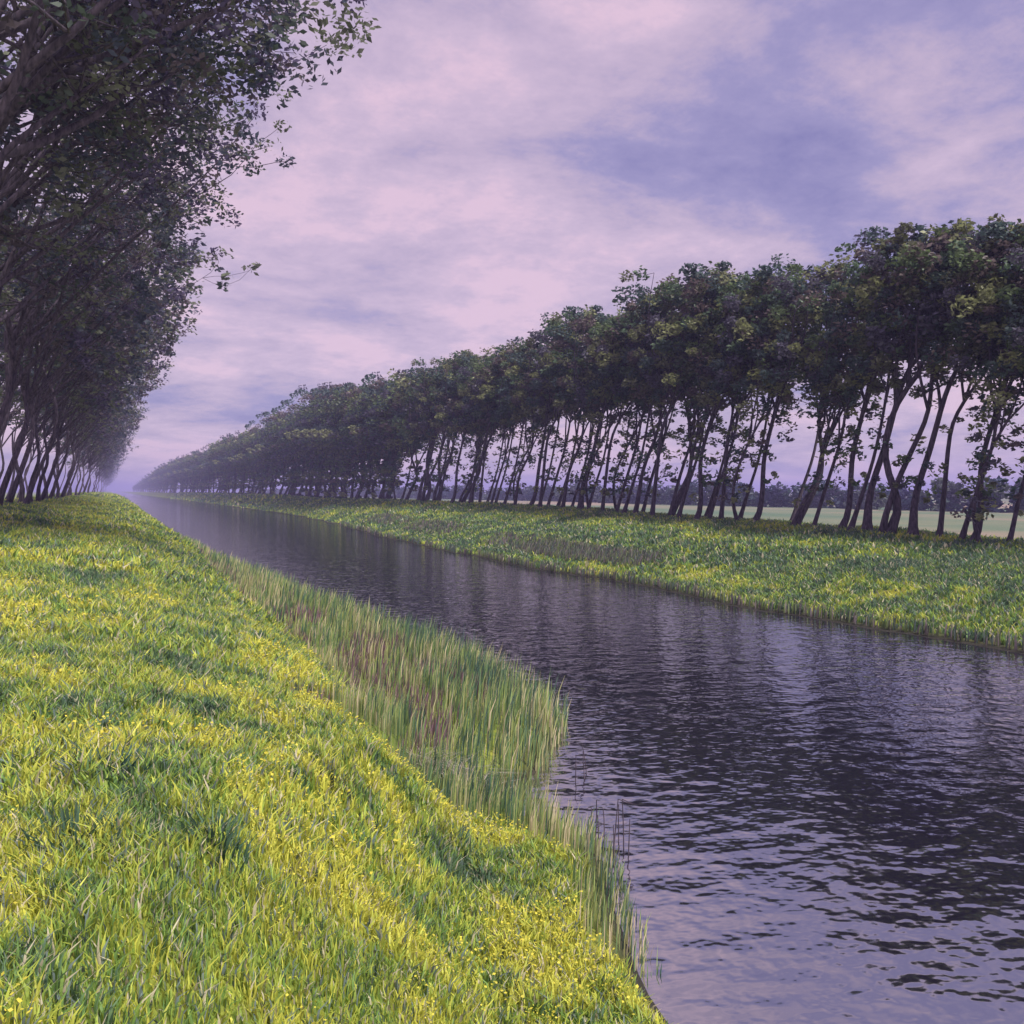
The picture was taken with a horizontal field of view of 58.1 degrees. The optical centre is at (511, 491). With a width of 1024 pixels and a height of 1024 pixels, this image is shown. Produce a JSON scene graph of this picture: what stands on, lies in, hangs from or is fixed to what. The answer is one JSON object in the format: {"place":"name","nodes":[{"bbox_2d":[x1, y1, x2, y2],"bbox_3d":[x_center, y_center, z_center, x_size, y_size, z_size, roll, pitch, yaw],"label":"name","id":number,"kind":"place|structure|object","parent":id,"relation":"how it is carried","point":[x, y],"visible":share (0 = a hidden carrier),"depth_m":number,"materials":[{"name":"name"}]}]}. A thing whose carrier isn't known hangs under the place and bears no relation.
{"place":"outdoors","nodes":[
{"label":"outdoors","id":0,"kind":"place"},
{"bbox_2d":[0,491,1023,1023],"bbox_3d":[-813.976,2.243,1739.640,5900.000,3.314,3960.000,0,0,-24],"label":"ground","id":1,"kind":"structure","parent":0,"point":[998,523],"depth_m":8.01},
{"bbox_2d":[4,793,129,857],"bbox_3d":[-1.740,1.331,3.613,0.474,0.200,0.464,0,0,-24],"label":"grass tuft","id":2,"kind":"object","parent":1,"relation":"on","point":[68,818],"visible":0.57,"depth_m":3.66,"materials":[{"name":"green plant"}]},
{"bbox_2d":[0,261,185,501],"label":"arching tree","id":3,"kind":"object","parent":1,"relation":"on","point":[70,384],"visible":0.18,"depth_m":57.99,"materials":[{"name":"green plant"}]},
{"bbox_2d":[13,275,176,501],"bbox_3d":[-28.145,-7.330,62.922,11.185,16.992,9.494,0,0,-27],"label":"arching tree","id":4,"kind":"object","parent":1,"relation":"on","point":[101,377],"visible":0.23,"depth_m":62.58,"materials":[{"name":"green plant"}]},
{"bbox_2d":[38,352,159,496],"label":"arching tree","id":5,"kind":"object","parent":1,"relation":"on","point":[84,420],"visible":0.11,"depth_m":87.90,"materials":[{"name":"green plant"}]},
{"bbox_2d":[46,738,154,783],"bbox_3d":[-1.957,1.316,4.388,0.508,0.216,0.512,0,0,-24],"label":"grass tuft","id":6,"kind":"object","parent":1,"relation":"on","point":[124,761],"visible":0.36,"depth_m":4.42,"materials":[{"name":"green plant"}]},
{"bbox_2d":[0,148,201,437],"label":"arching tree","id":7,"kind":"object","parent":1,"relation":"on","point":[31,309],"visible":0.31,"depth_m":39.55,"materials":[{"name":"green plant"}]},
{"bbox_2d":[63,391,140,494],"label":"arching tree","id":8,"kind":"object","parent":1,"relation":"on","point":[111,431],"visible":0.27,"depth_m":130.08,"materials":[{"name":"green plant"}]},
{"bbox_2d":[19,305,186,498],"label":"arching tree","id":9,"kind":"object","parent":1,"relation":"on","point":[89,417],"visible":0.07,"depth_m":75.20,"materials":[{"name":"green plant"}]},
{"bbox_2d":[0,204,206,502],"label":"arching tree","id":10,"kind":"object","parent":1,"relation":"on","point":[86,361],"visible":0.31,"depth_m":47.07,"materials":[{"name":"green plant"}]},
{"bbox_2d":[31,306,182,500],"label":"arching tree","id":11,"kind":"object","parent":1,"relation":"on","point":[60,432],"visible":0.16,"depth_m":66.13,"materials":[{"name":"green plant"}]},
{"bbox_2d":[0,154,218,506],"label":"arching tree","id":12,"kind":"object","parent":1,"relation":"on","point":[71,336],"visible":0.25,"depth_m":42.20,"materials":[{"name":"green plant"}]},
{"bbox_2d":[60,360,161,497],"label":"arching tree","id":13,"kind":"object","parent":1,"relation":"on","point":[75,447],"visible":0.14,"depth_m":94.34,"materials":[{"name":"green plant"}]},
{"bbox_2d":[61,382,160,495],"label":"arching tree","id":14,"kind":"object","parent":1,"relation":"on","point":[102,436],"visible":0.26,"depth_m":119.33,"materials":[{"name":"green plant"}]},
{"bbox_2d":[82,406,146,493],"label":"arching tree","id":15,"kind":"object","parent":1,"relation":"on","point":[110,450],"visible":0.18,"depth_m":154.04,"materials":[{"name":"green plant"}]},
{"bbox_2d":[0,243,233,501],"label":"arching tree","id":16,"kind":"object","parent":1,"relation":"on","point":[21,483],"visible":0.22,"depth_m":55.05,"materials":[{"name":"green plant"}]},
{"bbox_2d":[40,327,197,498],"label":"arching tree","id":17,"kind":"object","parent":1,"relation":"on","point":[65,446],"visible":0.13,"depth_m":82.68,"materials":[{"name":"green plant"}]},
{"bbox_2d":[48,305,201,498],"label":"arching tree","id":18,"kind":"object","parent":1,"relation":"on","point":[67,447],"visible":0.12,"depth_m":69.88,"materials":[{"name":"green plant"}]},
{"bbox_2d":[16,210,261,504],"bbox_3d":[-21.976,-7.618,53.526,11.936,17.682,10.282,0,0,-38],"label":"arching tree","id":19,"kind":"object","parent":1,"relation":"on","point":[27,499],"visible":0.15,"depth_m":52.39,"materials":[{"name":"green plant"}]},
{"bbox_2d":[0,0,286,286],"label":"arching tree","id":20,"kind":"object","parent":1,"relation":"on","point":[84,215],"visible":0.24,"depth_m":26.19,"materials":[{"name":"green plant"}]},
{"bbox_2d":[0,81,296,430],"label":"arching tree","id":21,"kind":"object","parent":1,"relation":"on","point":[50,288],"visible":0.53,"depth_m":34.16,"materials":[{"name":"green plant"}]},
{"bbox_2d":[0,0,313,256],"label":"arching tree","id":22,"kind":"object","parent":1,"relation":"on","point":[10,182],"visible":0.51,"depth_m":23.05,"materials":[{"name":"green plant"}]},
{"bbox_2d":[0,2,339,322],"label":"arching tree","id":23,"kind":"object","parent":1,"relation":"on","point":[12,258],"visible":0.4,"depth_m":30.95,"materials":[{"name":"green plant"}]},
{"bbox_2d":[0,0,352,161],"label":"arching tree","id":24,"kind":"object","parent":1,"relation":"on","point":[72,28],"visible":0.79,"depth_m":18.69,"materials":[{"name":"green plant"}]},
{"bbox_2d":[0,0,381,161],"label":"arching tree","id":25,"kind":"object","parent":1,"relation":"on","point":[39,73],"visible":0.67,"depth_m":21.38,"materials":[{"name":"green plant"}]},
{"bbox_2d":[172,799,258,881],"bbox_3d":[-1.273,1.515,3.969,0.419,0.319,0.428,0,0,-24],"label":"grass tuft","id":26,"kind":"object","parent":1,"relation":"on","point":[227,839],"visible":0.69,"depth_m":3.97,"materials":[{"name":"green plant"}]},
{"bbox_2d":[255,411,291,494],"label":"tall tree","id":27,"kind":"object","parent":1,"relation":"on","point":[274,467],"visible":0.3,"depth_m":172.44,"materials":[{"name":"green plant"}]},
{"bbox_2d":[262,409,296,494],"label":"tall tree","id":28,"kind":"object","parent":1,"relation":"on","point":[274,436],"visible":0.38,"depth_m":163.83,"materials":[{"name":"green plant"}]},
{"bbox_2d":[278,405,310,495],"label":"tall tree","id":29,"kind":"object","parent":1,"relation":"on","point":[284,430],"visible":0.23,"depth_m":155.32,"materials":[{"name":"green plant"}]},
{"bbox_2d":[280,400,309,495],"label":"tall tree","id":30,"kind":"object","parent":1,"relation":"on","point":[289,429],"visible":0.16,"depth_m":149.15,"materials":[{"name":"green plant"}]},
{"bbox_2d":[298,390,331,496],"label":"tall tree","id":31,"kind":"object","parent":1,"relation":"on","point":[308,419],"visible":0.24,"depth_m":135.12,"materials":[{"name":"green plant"}]},
{"bbox_2d":[302,384,338,497],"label":"tall tree","id":32,"kind":"object","parent":1,"relation":"on","point":[326,460],"visible":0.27,"depth_m":129.43,"materials":[{"name":"green plant"}]},
{"bbox_2d":[292,384,356,496],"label":"tall tree","id":33,"kind":"object","parent":1,"relation":"on","point":[317,462],"visible":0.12,"depth_m":137.64,"materials":[{"name":"green plant"}]},
{"bbox_2d":[0,514,657,1023],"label":"wildflowers","id":34,"kind":"object","parent":1,"relation":"on","point":[316,800],"visible":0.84,"depth_m":5.72,"materials":[{"name":"yellow plant"}]},
{"bbox_2d":[309,384,357,497],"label":"tall tree","id":35,"kind":"object","parent":1,"relation":"on","point":[333,460],"visible":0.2,"depth_m":125.18,"materials":[{"name":"green plant"}]},
{"bbox_2d":[0,492,678,1023],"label":"grass","id":36,"kind":"structure","parent":1,"relation":"on","point":[122,660],"depth_m":5.28,"materials":[{"name":"plant"}]},
{"bbox_2d":[316,384,372,498],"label":"tall tree","id":37,"kind":"object","parent":1,"relation":"on","point":[342,473],"visible":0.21,"depth_m":120.11,"materials":[{"name":"green plant"}]},
{"bbox_2d":[320,383,378,498],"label":"tall tree","id":38,"kind":"object","parent":1,"relation":"on","point":[336,439],"visible":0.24,"depth_m":118.34,"materials":[{"name":"green plant"}]},
{"bbox_2d":[337,382,370,497],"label":"tall tree","id":39,"kind":"object","parent":1,"relation":"on","point":[351,482],"visible":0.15,"depth_m":116.21,"materials":[{"name":"green plant"}]},
{"bbox_2d":[333,383,378,497],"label":"tall tree","id":40,"kind":"object","parent":1,"relation":"on","point":[347,408],"visible":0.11,"depth_m":114.72,"materials":[{"name":"green plant"}]},
{"bbox_2d":[336,386,377,498],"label":"tall tree","id":41,"kind":"object","parent":1,"relation":"on","point":[358,469],"visible":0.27,"depth_m":112.33,"materials":[{"name":"green plant"}]},
{"bbox_2d":[344,379,388,497],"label":"tall tree","id":42,"kind":"object","parent":1,"relation":"on","point":[355,414],"visible":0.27,"depth_m":110.54,"materials":[{"name":"green plant"}]},
{"bbox_2d":[347,377,408,498],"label":"tall tree","id":43,"kind":"object","parent":1,"relation":"on","point":[372,457],"visible":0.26,"depth_m":108.77,"materials":[{"name":"green plant"}]},
{"bbox_2d":[361,378,405,498],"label":"tall tree","id":44,"kind":"object","parent":1,"relation":"on","point":[372,442],"visible":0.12,"depth_m":107.18,"materials":[{"name":"green plant"}]},
{"bbox_2d":[366,371,418,498],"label":"tall tree","id":45,"kind":"object","parent":1,"relation":"on","point":[382,482],"visible":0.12,"depth_m":105.74,"materials":[{"name":"green plant"}]},
{"bbox_2d":[365,373,422,498],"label":"tall tree","id":46,"kind":"object","parent":1,"relation":"on","point":[384,408],"visible":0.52,"depth_m":101.22,"materials":[{"name":"green plant"}]},
{"bbox_2d":[378,384,424,498],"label":"tall tree","id":47,"kind":"object","parent":1,"relation":"on","point":[398,466],"visible":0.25,"depth_m":99.84,"materials":[{"name":"green plant"}]},
{"bbox_2d":[387,364,446,499],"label":"tall tree","id":48,"kind":"object","parent":1,"relation":"on","point":[413,437],"visible":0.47,"depth_m":94.80,"materials":[{"name":"green plant"}]},
{"bbox_2d":[179,532,661,977],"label":"reeds","id":49,"kind":"object","parent":1,"relation":"on","point":[478,679],"visible":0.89,"depth_m":11.57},
{"bbox_2d":[402,357,458,499],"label":"tall tree","id":50,"kind":"object","parent":1,"relation":"on","point":[426,410],"visible":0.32,"depth_m":89.81,"materials":[{"name":"green plant"}]},
{"bbox_2d":[421,357,463,501],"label":"tall tree","id":51,"kind":"object","parent":1,"relation":"on","point":[428,482],"visible":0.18,"depth_m":89.67,"materials":[{"name":"green plant"}]},
{"bbox_2d":[419,348,474,500],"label":"tall tree","id":52,"kind":"object","parent":1,"relation":"on","point":[442,403],"visible":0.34,"depth_m":86.10,"materials":[{"name":"green plant"}]},
{"bbox_2d":[424,356,484,500],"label":"tall tree","id":53,"kind":"object","parent":1,"relation":"on","point":[444,408],"visible":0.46,"depth_m":84.21,"materials":[{"name":"green plant"}]},
{"bbox_2d":[399,739,514,794],"bbox_3d":[-0.701,2.932,9.559,1.785,0.725,0.866,0,0,1],"label":"dead grass heap","id":54,"kind":"object","parent":1,"relation":"on","point":[460,766],"visible":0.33,"depth_m":9.54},
{"bbox_2d":[432,352,486,499],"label":"tall tree","id":55,"kind":"object","parent":1,"relation":"on","point":[476,356],"visible":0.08,"depth_m":88.16,"materials":[{"name":"green plant"}]},
{"bbox_2d":[434,352,492,502],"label":"tall tree","id":56,"kind":"object","parent":1,"relation":"on","point":[466,373],"visible":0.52,"depth_m":81.79,"materials":[{"name":"green plant"}]},
{"bbox_2d":[454,345,510,501],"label":"tall tree","id":57,"kind":"object","parent":1,"relation":"on","point":[473,421],"visible":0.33,"depth_m":79.45,"materials":[{"name":"green plant"}]},
{"bbox_2d":[466,349,517,503],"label":"tall tree","id":58,"kind":"object","parent":1,"relation":"on","point":[484,373],"visible":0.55,"depth_m":76.70,"materials":[{"name":"green plant"}]},
{"bbox_2d":[470,348,531,501],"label":"tall tree","id":59,"kind":"object","parent":1,"relation":"on","point":[482,383],"visible":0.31,"depth_m":76.77,"materials":[{"name":"green plant"}]},
{"bbox_2d":[476,347,532,502],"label":"tall tree","id":60,"kind":"object","parent":1,"relation":"on","point":[505,423],"visible":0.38,"depth_m":74.70,"materials":[{"name":"green plant"}]},
{"bbox_2d":[496,336,551,504],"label":"tall tree","id":61,"kind":"object","parent":1,"relation":"on","point":[531,342],"visible":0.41,"depth_m":70.52,"materials":[{"name":"green plant"}]},
{"bbox_2d":[494,357,554,500],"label":"tall tree","id":62,"kind":"object","parent":1,"relation":"on","point":[519,463],"visible":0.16,"depth_m":75.48,"materials":[{"name":"green plant"}]},
{"bbox_2d":[504,340,567,504],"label":"tall tree","id":63,"kind":"object","parent":1,"relation":"on","point":[524,364],"visible":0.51,"depth_m":68.76,"materials":[{"name":"green plant"}]},
{"bbox_2d":[513,312,586,504],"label":"tall tree","id":64,"kind":"object","parent":1,"relation":"on","point":[545,340],"visible":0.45,"depth_m":66.82,"materials":[{"name":"green plant"}]},
{"bbox_2d":[529,313,599,505],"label":"tall tree","id":65,"kind":"object","parent":1,"relation":"on","point":[533,375],"visible":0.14,"depth_m":65.45,"materials":[{"name":"green plant"}]},
{"bbox_2d":[528,304,602,507],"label":"tall tree","id":66,"kind":"object","parent":1,"relation":"on","point":[550,371],"visible":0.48,"depth_m":63.68,"materials":[{"name":"green plant"}]},
{"bbox_2d":[545,309,623,507],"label":"tall tree","id":67,"kind":"object","parent":1,"relation":"on","point":[571,338],"visible":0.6,"depth_m":61.18,"materials":[{"name":"green plant"}]},
{"bbox_2d":[557,328,624,506],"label":"tall tree","id":68,"kind":"object","parent":1,"relation":"on","point":[587,449],"visible":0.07,"depth_m":66.44,"materials":[{"name":"green plant"}]},
{"bbox_2d":[169,491,1023,646],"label":"grass","id":69,"kind":"structure","parent":1,"relation":"on","point":[909,578],"depth_m":32.83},
{"bbox_2d":[570,305,655,508],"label":"tall tree","id":70,"kind":"object","parent":1,"relation":"on","point":[610,334],"visible":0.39,"depth_m":59.05,"materials":[{"name":"green plant"}]},
{"bbox_2d":[560,307,675,508],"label":"tall tree","id":71,"kind":"object","parent":1,"relation":"on","point":[628,413],"visible":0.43,"depth_m":58.59,"materials":[{"name":"green plant"}]},
{"bbox_2d":[589,302,663,510],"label":"tall tree","id":72,"kind":"object","parent":1,"relation":"on","point":[610,369],"visible":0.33,"depth_m":56.96,"materials":[{"name":"green plant"}]},
{"bbox_2d":[245,476,1023,512],"bbox_3d":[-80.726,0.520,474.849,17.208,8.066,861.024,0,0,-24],"label":"wood","id":73,"kind":"object","parent":1,"relation":"on","point":[777,496],"visible":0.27,"depth_m":169.26,"materials":[{"name":"green plant"}]},
{"bbox_2d":[593,306,682,508],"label":"tall tree","id":74,"kind":"object","parent":1,"relation":"on","point":[633,426],"visible":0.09,"depth_m":60.55,"materials":[{"name":"green plant"}]},
{"bbox_2d":[596,294,681,511],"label":"tall tree","id":75,"kind":"object","parent":1,"relation":"on","point":[637,407],"visible":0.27,"depth_m":56.61,"materials":[{"name":"green plant"}]},
{"bbox_2d":[612,285,691,512],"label":"tall tree","id":76,"kind":"object","parent":1,"relation":"on","point":[643,382],"visible":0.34,"depth_m":54.20,"materials":[{"name":"green plant"}]},
{"bbox_2d":[622,285,690,511],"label":"tall tree","id":77,"kind":"object","parent":1,"relation":"on","point":[663,451],"visible":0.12,"depth_m":57.18,"materials":[{"name":"green plant"}]},
{"bbox_2d":[611,265,711,513],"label":"tall tree","id":78,"kind":"object","parent":1,"relation":"on","point":[654,400],"visible":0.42,"depth_m":52.84,"materials":[{"name":"green plant"}]},
{"bbox_2d":[648,298,713,511],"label":"tall tree","id":79,"kind":"object","parent":1,"relation":"on","point":[674,479],"visible":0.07,"depth_m":54.95,"materials":[{"name":"green plant"}]},
{"bbox_2d":[340,511,1023,651],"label":"sedge","id":80,"kind":"object","parent":1,"relation":"on","point":[568,551],"visible":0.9,"depth_m":36.68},
{"bbox_2d":[637,260,736,515],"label":"tall tree","id":81,"kind":"object","parent":1,"relation":"on","point":[664,345],"visible":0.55,"depth_m":50.02,"materials":[{"name":"green plant"}]},
{"bbox_2d":[659,264,751,515],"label":"tall tree","id":82,"kind":"object","parent":1,"relation":"on","point":[691,403],"visible":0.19,"depth_m":51.29,"materials":[{"name":"green plant"}]},
{"bbox_2d":[666,272,746,517],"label":"tall tree","id":83,"kind":"object","parent":1,"relation":"on","point":[691,365],"visible":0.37,"depth_m":49.32,"materials":[{"name":"green plant"}]},
{"bbox_2d":[662,274,770,519],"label":"tall tree","id":84,"kind":"object","parent":1,"relation":"on","point":[718,401],"visible":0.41,"depth_m":47.93,"materials":[{"name":"green plant"}]},
{"bbox_2d":[685,270,802,517],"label":"tall tree","id":85,"kind":"object","parent":1,"relation":"on","point":[731,391],"visible":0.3,"depth_m":47.28,"materials":[{"name":"green plant"}]},
{"bbox_2d":[707,264,808,518],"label":"tall tree","id":86,"kind":"object","parent":1,"relation":"on","point":[729,322],"visible":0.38,"depth_m":45.84,"materials":[{"name":"green plant"}]},
{"bbox_2d":[698,261,841,520],"bbox_3d":[12.981,-4.616,44.891,7.106,13.045,5.905,0,0,28],"label":"tall tree","id":87,"kind":"object","parent":1,"relation":"on","point":[758,362],"visible":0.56,"depth_m":44.58,"materials":[{"name":"green plant"}]},
{"bbox_2d":[723,253,854,520],"bbox_3d":[13.461,-4.669,43.645,5.208,13.377,6.412,0,0,-16],"label":"tall tree","id":88,"kind":"object","parent":1,"relation":"on","point":[781,349],"visible":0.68,"depth_m":43.56,"materials":[{"name":"green plant"}]},
{"bbox_2d":[781,263,862,519],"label":"tall tree","id":89,"kind":"object","parent":1,"relation":"on","point":[827,281],"visible":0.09,"depth_m":45.04,"materials":[{"name":"green plant"}]},
{"bbox_2d":[784,248,888,524],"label":"tall tree","id":90,"kind":"object","parent":1,"relation":"on","point":[815,387],"visible":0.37,"depth_m":41.40,"materials":[{"name":"green plant"}]},
{"bbox_2d":[787,258,908,527],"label":"tall tree","id":91,"kind":"object","parent":1,"relation":"on","point":[828,371],"visible":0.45,"depth_m":39.76,"materials":[{"name":"green plant"}]},
{"bbox_2d":[805,226,933,527],"bbox_3d":[15.532,-4.450,37.939,5.104,13.112,6.284,0,0,-11],"label":"tall tree","id":92,"kind":"object","parent":1,"relation":"on","point":[873,262],"visible":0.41,"depth_m":38.22,"materials":[{"name":"green plant"}]},
{"bbox_2d":[834,222,954,529],"bbox_3d":[15.929,-4.370,36.638,4.550,12.769,4.889,0,0,-29],"label":"tall tree","id":93,"kind":"object","parent":1,"relation":"on","point":[900,239],"visible":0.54,"depth_m":36.65,"materials":[{"name":"green plant"}]},
{"bbox_2d":[845,213,1006,529],"bbox_3d":[16.283,-4.316,36.434,4.798,12.652,4.893,0,0,-13],"label":"tall tree","id":94,"kind":"object","parent":1,"relation":"on","point":[867,523],"visible":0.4,"depth_m":36.01,"materials":[{"name":"green plant"}]},
{"bbox_2d":[876,218,987,533],"bbox_3d":[16.318,-4.210,36.128,5.252,12.732,4.921,0,0,-32],"label":"tall tree","id":95,"kind":"object","parent":1,"relation":"on","point":[894,500],"visible":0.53,"depth_m":35.44,"materials":[{"name":"green plant"}]},
{"bbox_2d":[887,222,1023,535],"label":"tall tree","id":96,"kind":"object","parent":1,"relation":"on","point":[976,264],"visible":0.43,"depth_m":34.66,"materials":[{"name":"green plant"}]},
{"bbox_2d":[922,218,1023,535],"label":"tall tree","id":97,"kind":"object","parent":1,"relation":"on","point":[959,325],"visible":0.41,"depth_m":33.43,"materials":[{"name":"green plant"}]},
{"bbox_2d":[927,233,1023,541],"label":"tall tree","id":98,"kind":"object","parent":1,"relation":"on","point":[988,311],"visible":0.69,"depth_m":31.96,"materials":[{"name":"green plant"}]},
{"bbox_2d":[927,221,1023,539],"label":"tall tree","id":99,"kind":"object","parent":1,"relation":"on","point":[1005,370],"visible":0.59,"depth_m":32.14,"materials":[{"name":"green plant"}]},
{"bbox_2d":[945,222,1023,539],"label":"tall tree","id":100,"kind":"object","parent":1,"relation":"on","point":[975,347],"visible":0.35,"depth_m":33.06,"materials":[{"name":"green plant"}]},
{"bbox_2d":[973,289,1023,540],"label":"tall tree","id":101,"kind":"object","parent":1,"relation":"on","point":[1018,498],"visible":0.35,"depth_m":31.93,"materials":[{"name":"green plant"}]},
{"bbox_2d":[0,0,1023,491],"label":"sky","id":102,"kind":"structure","parent":0,"point":[482,169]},
{"bbox_2d":[112,492,1023,1023],"bbox_3d":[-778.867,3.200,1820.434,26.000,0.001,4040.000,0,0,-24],"label":"canal water","id":103,"kind":"structure","parent":0,"point":[822,820],"depth_m":10.48,"materials":[{"name":"black liquid"}]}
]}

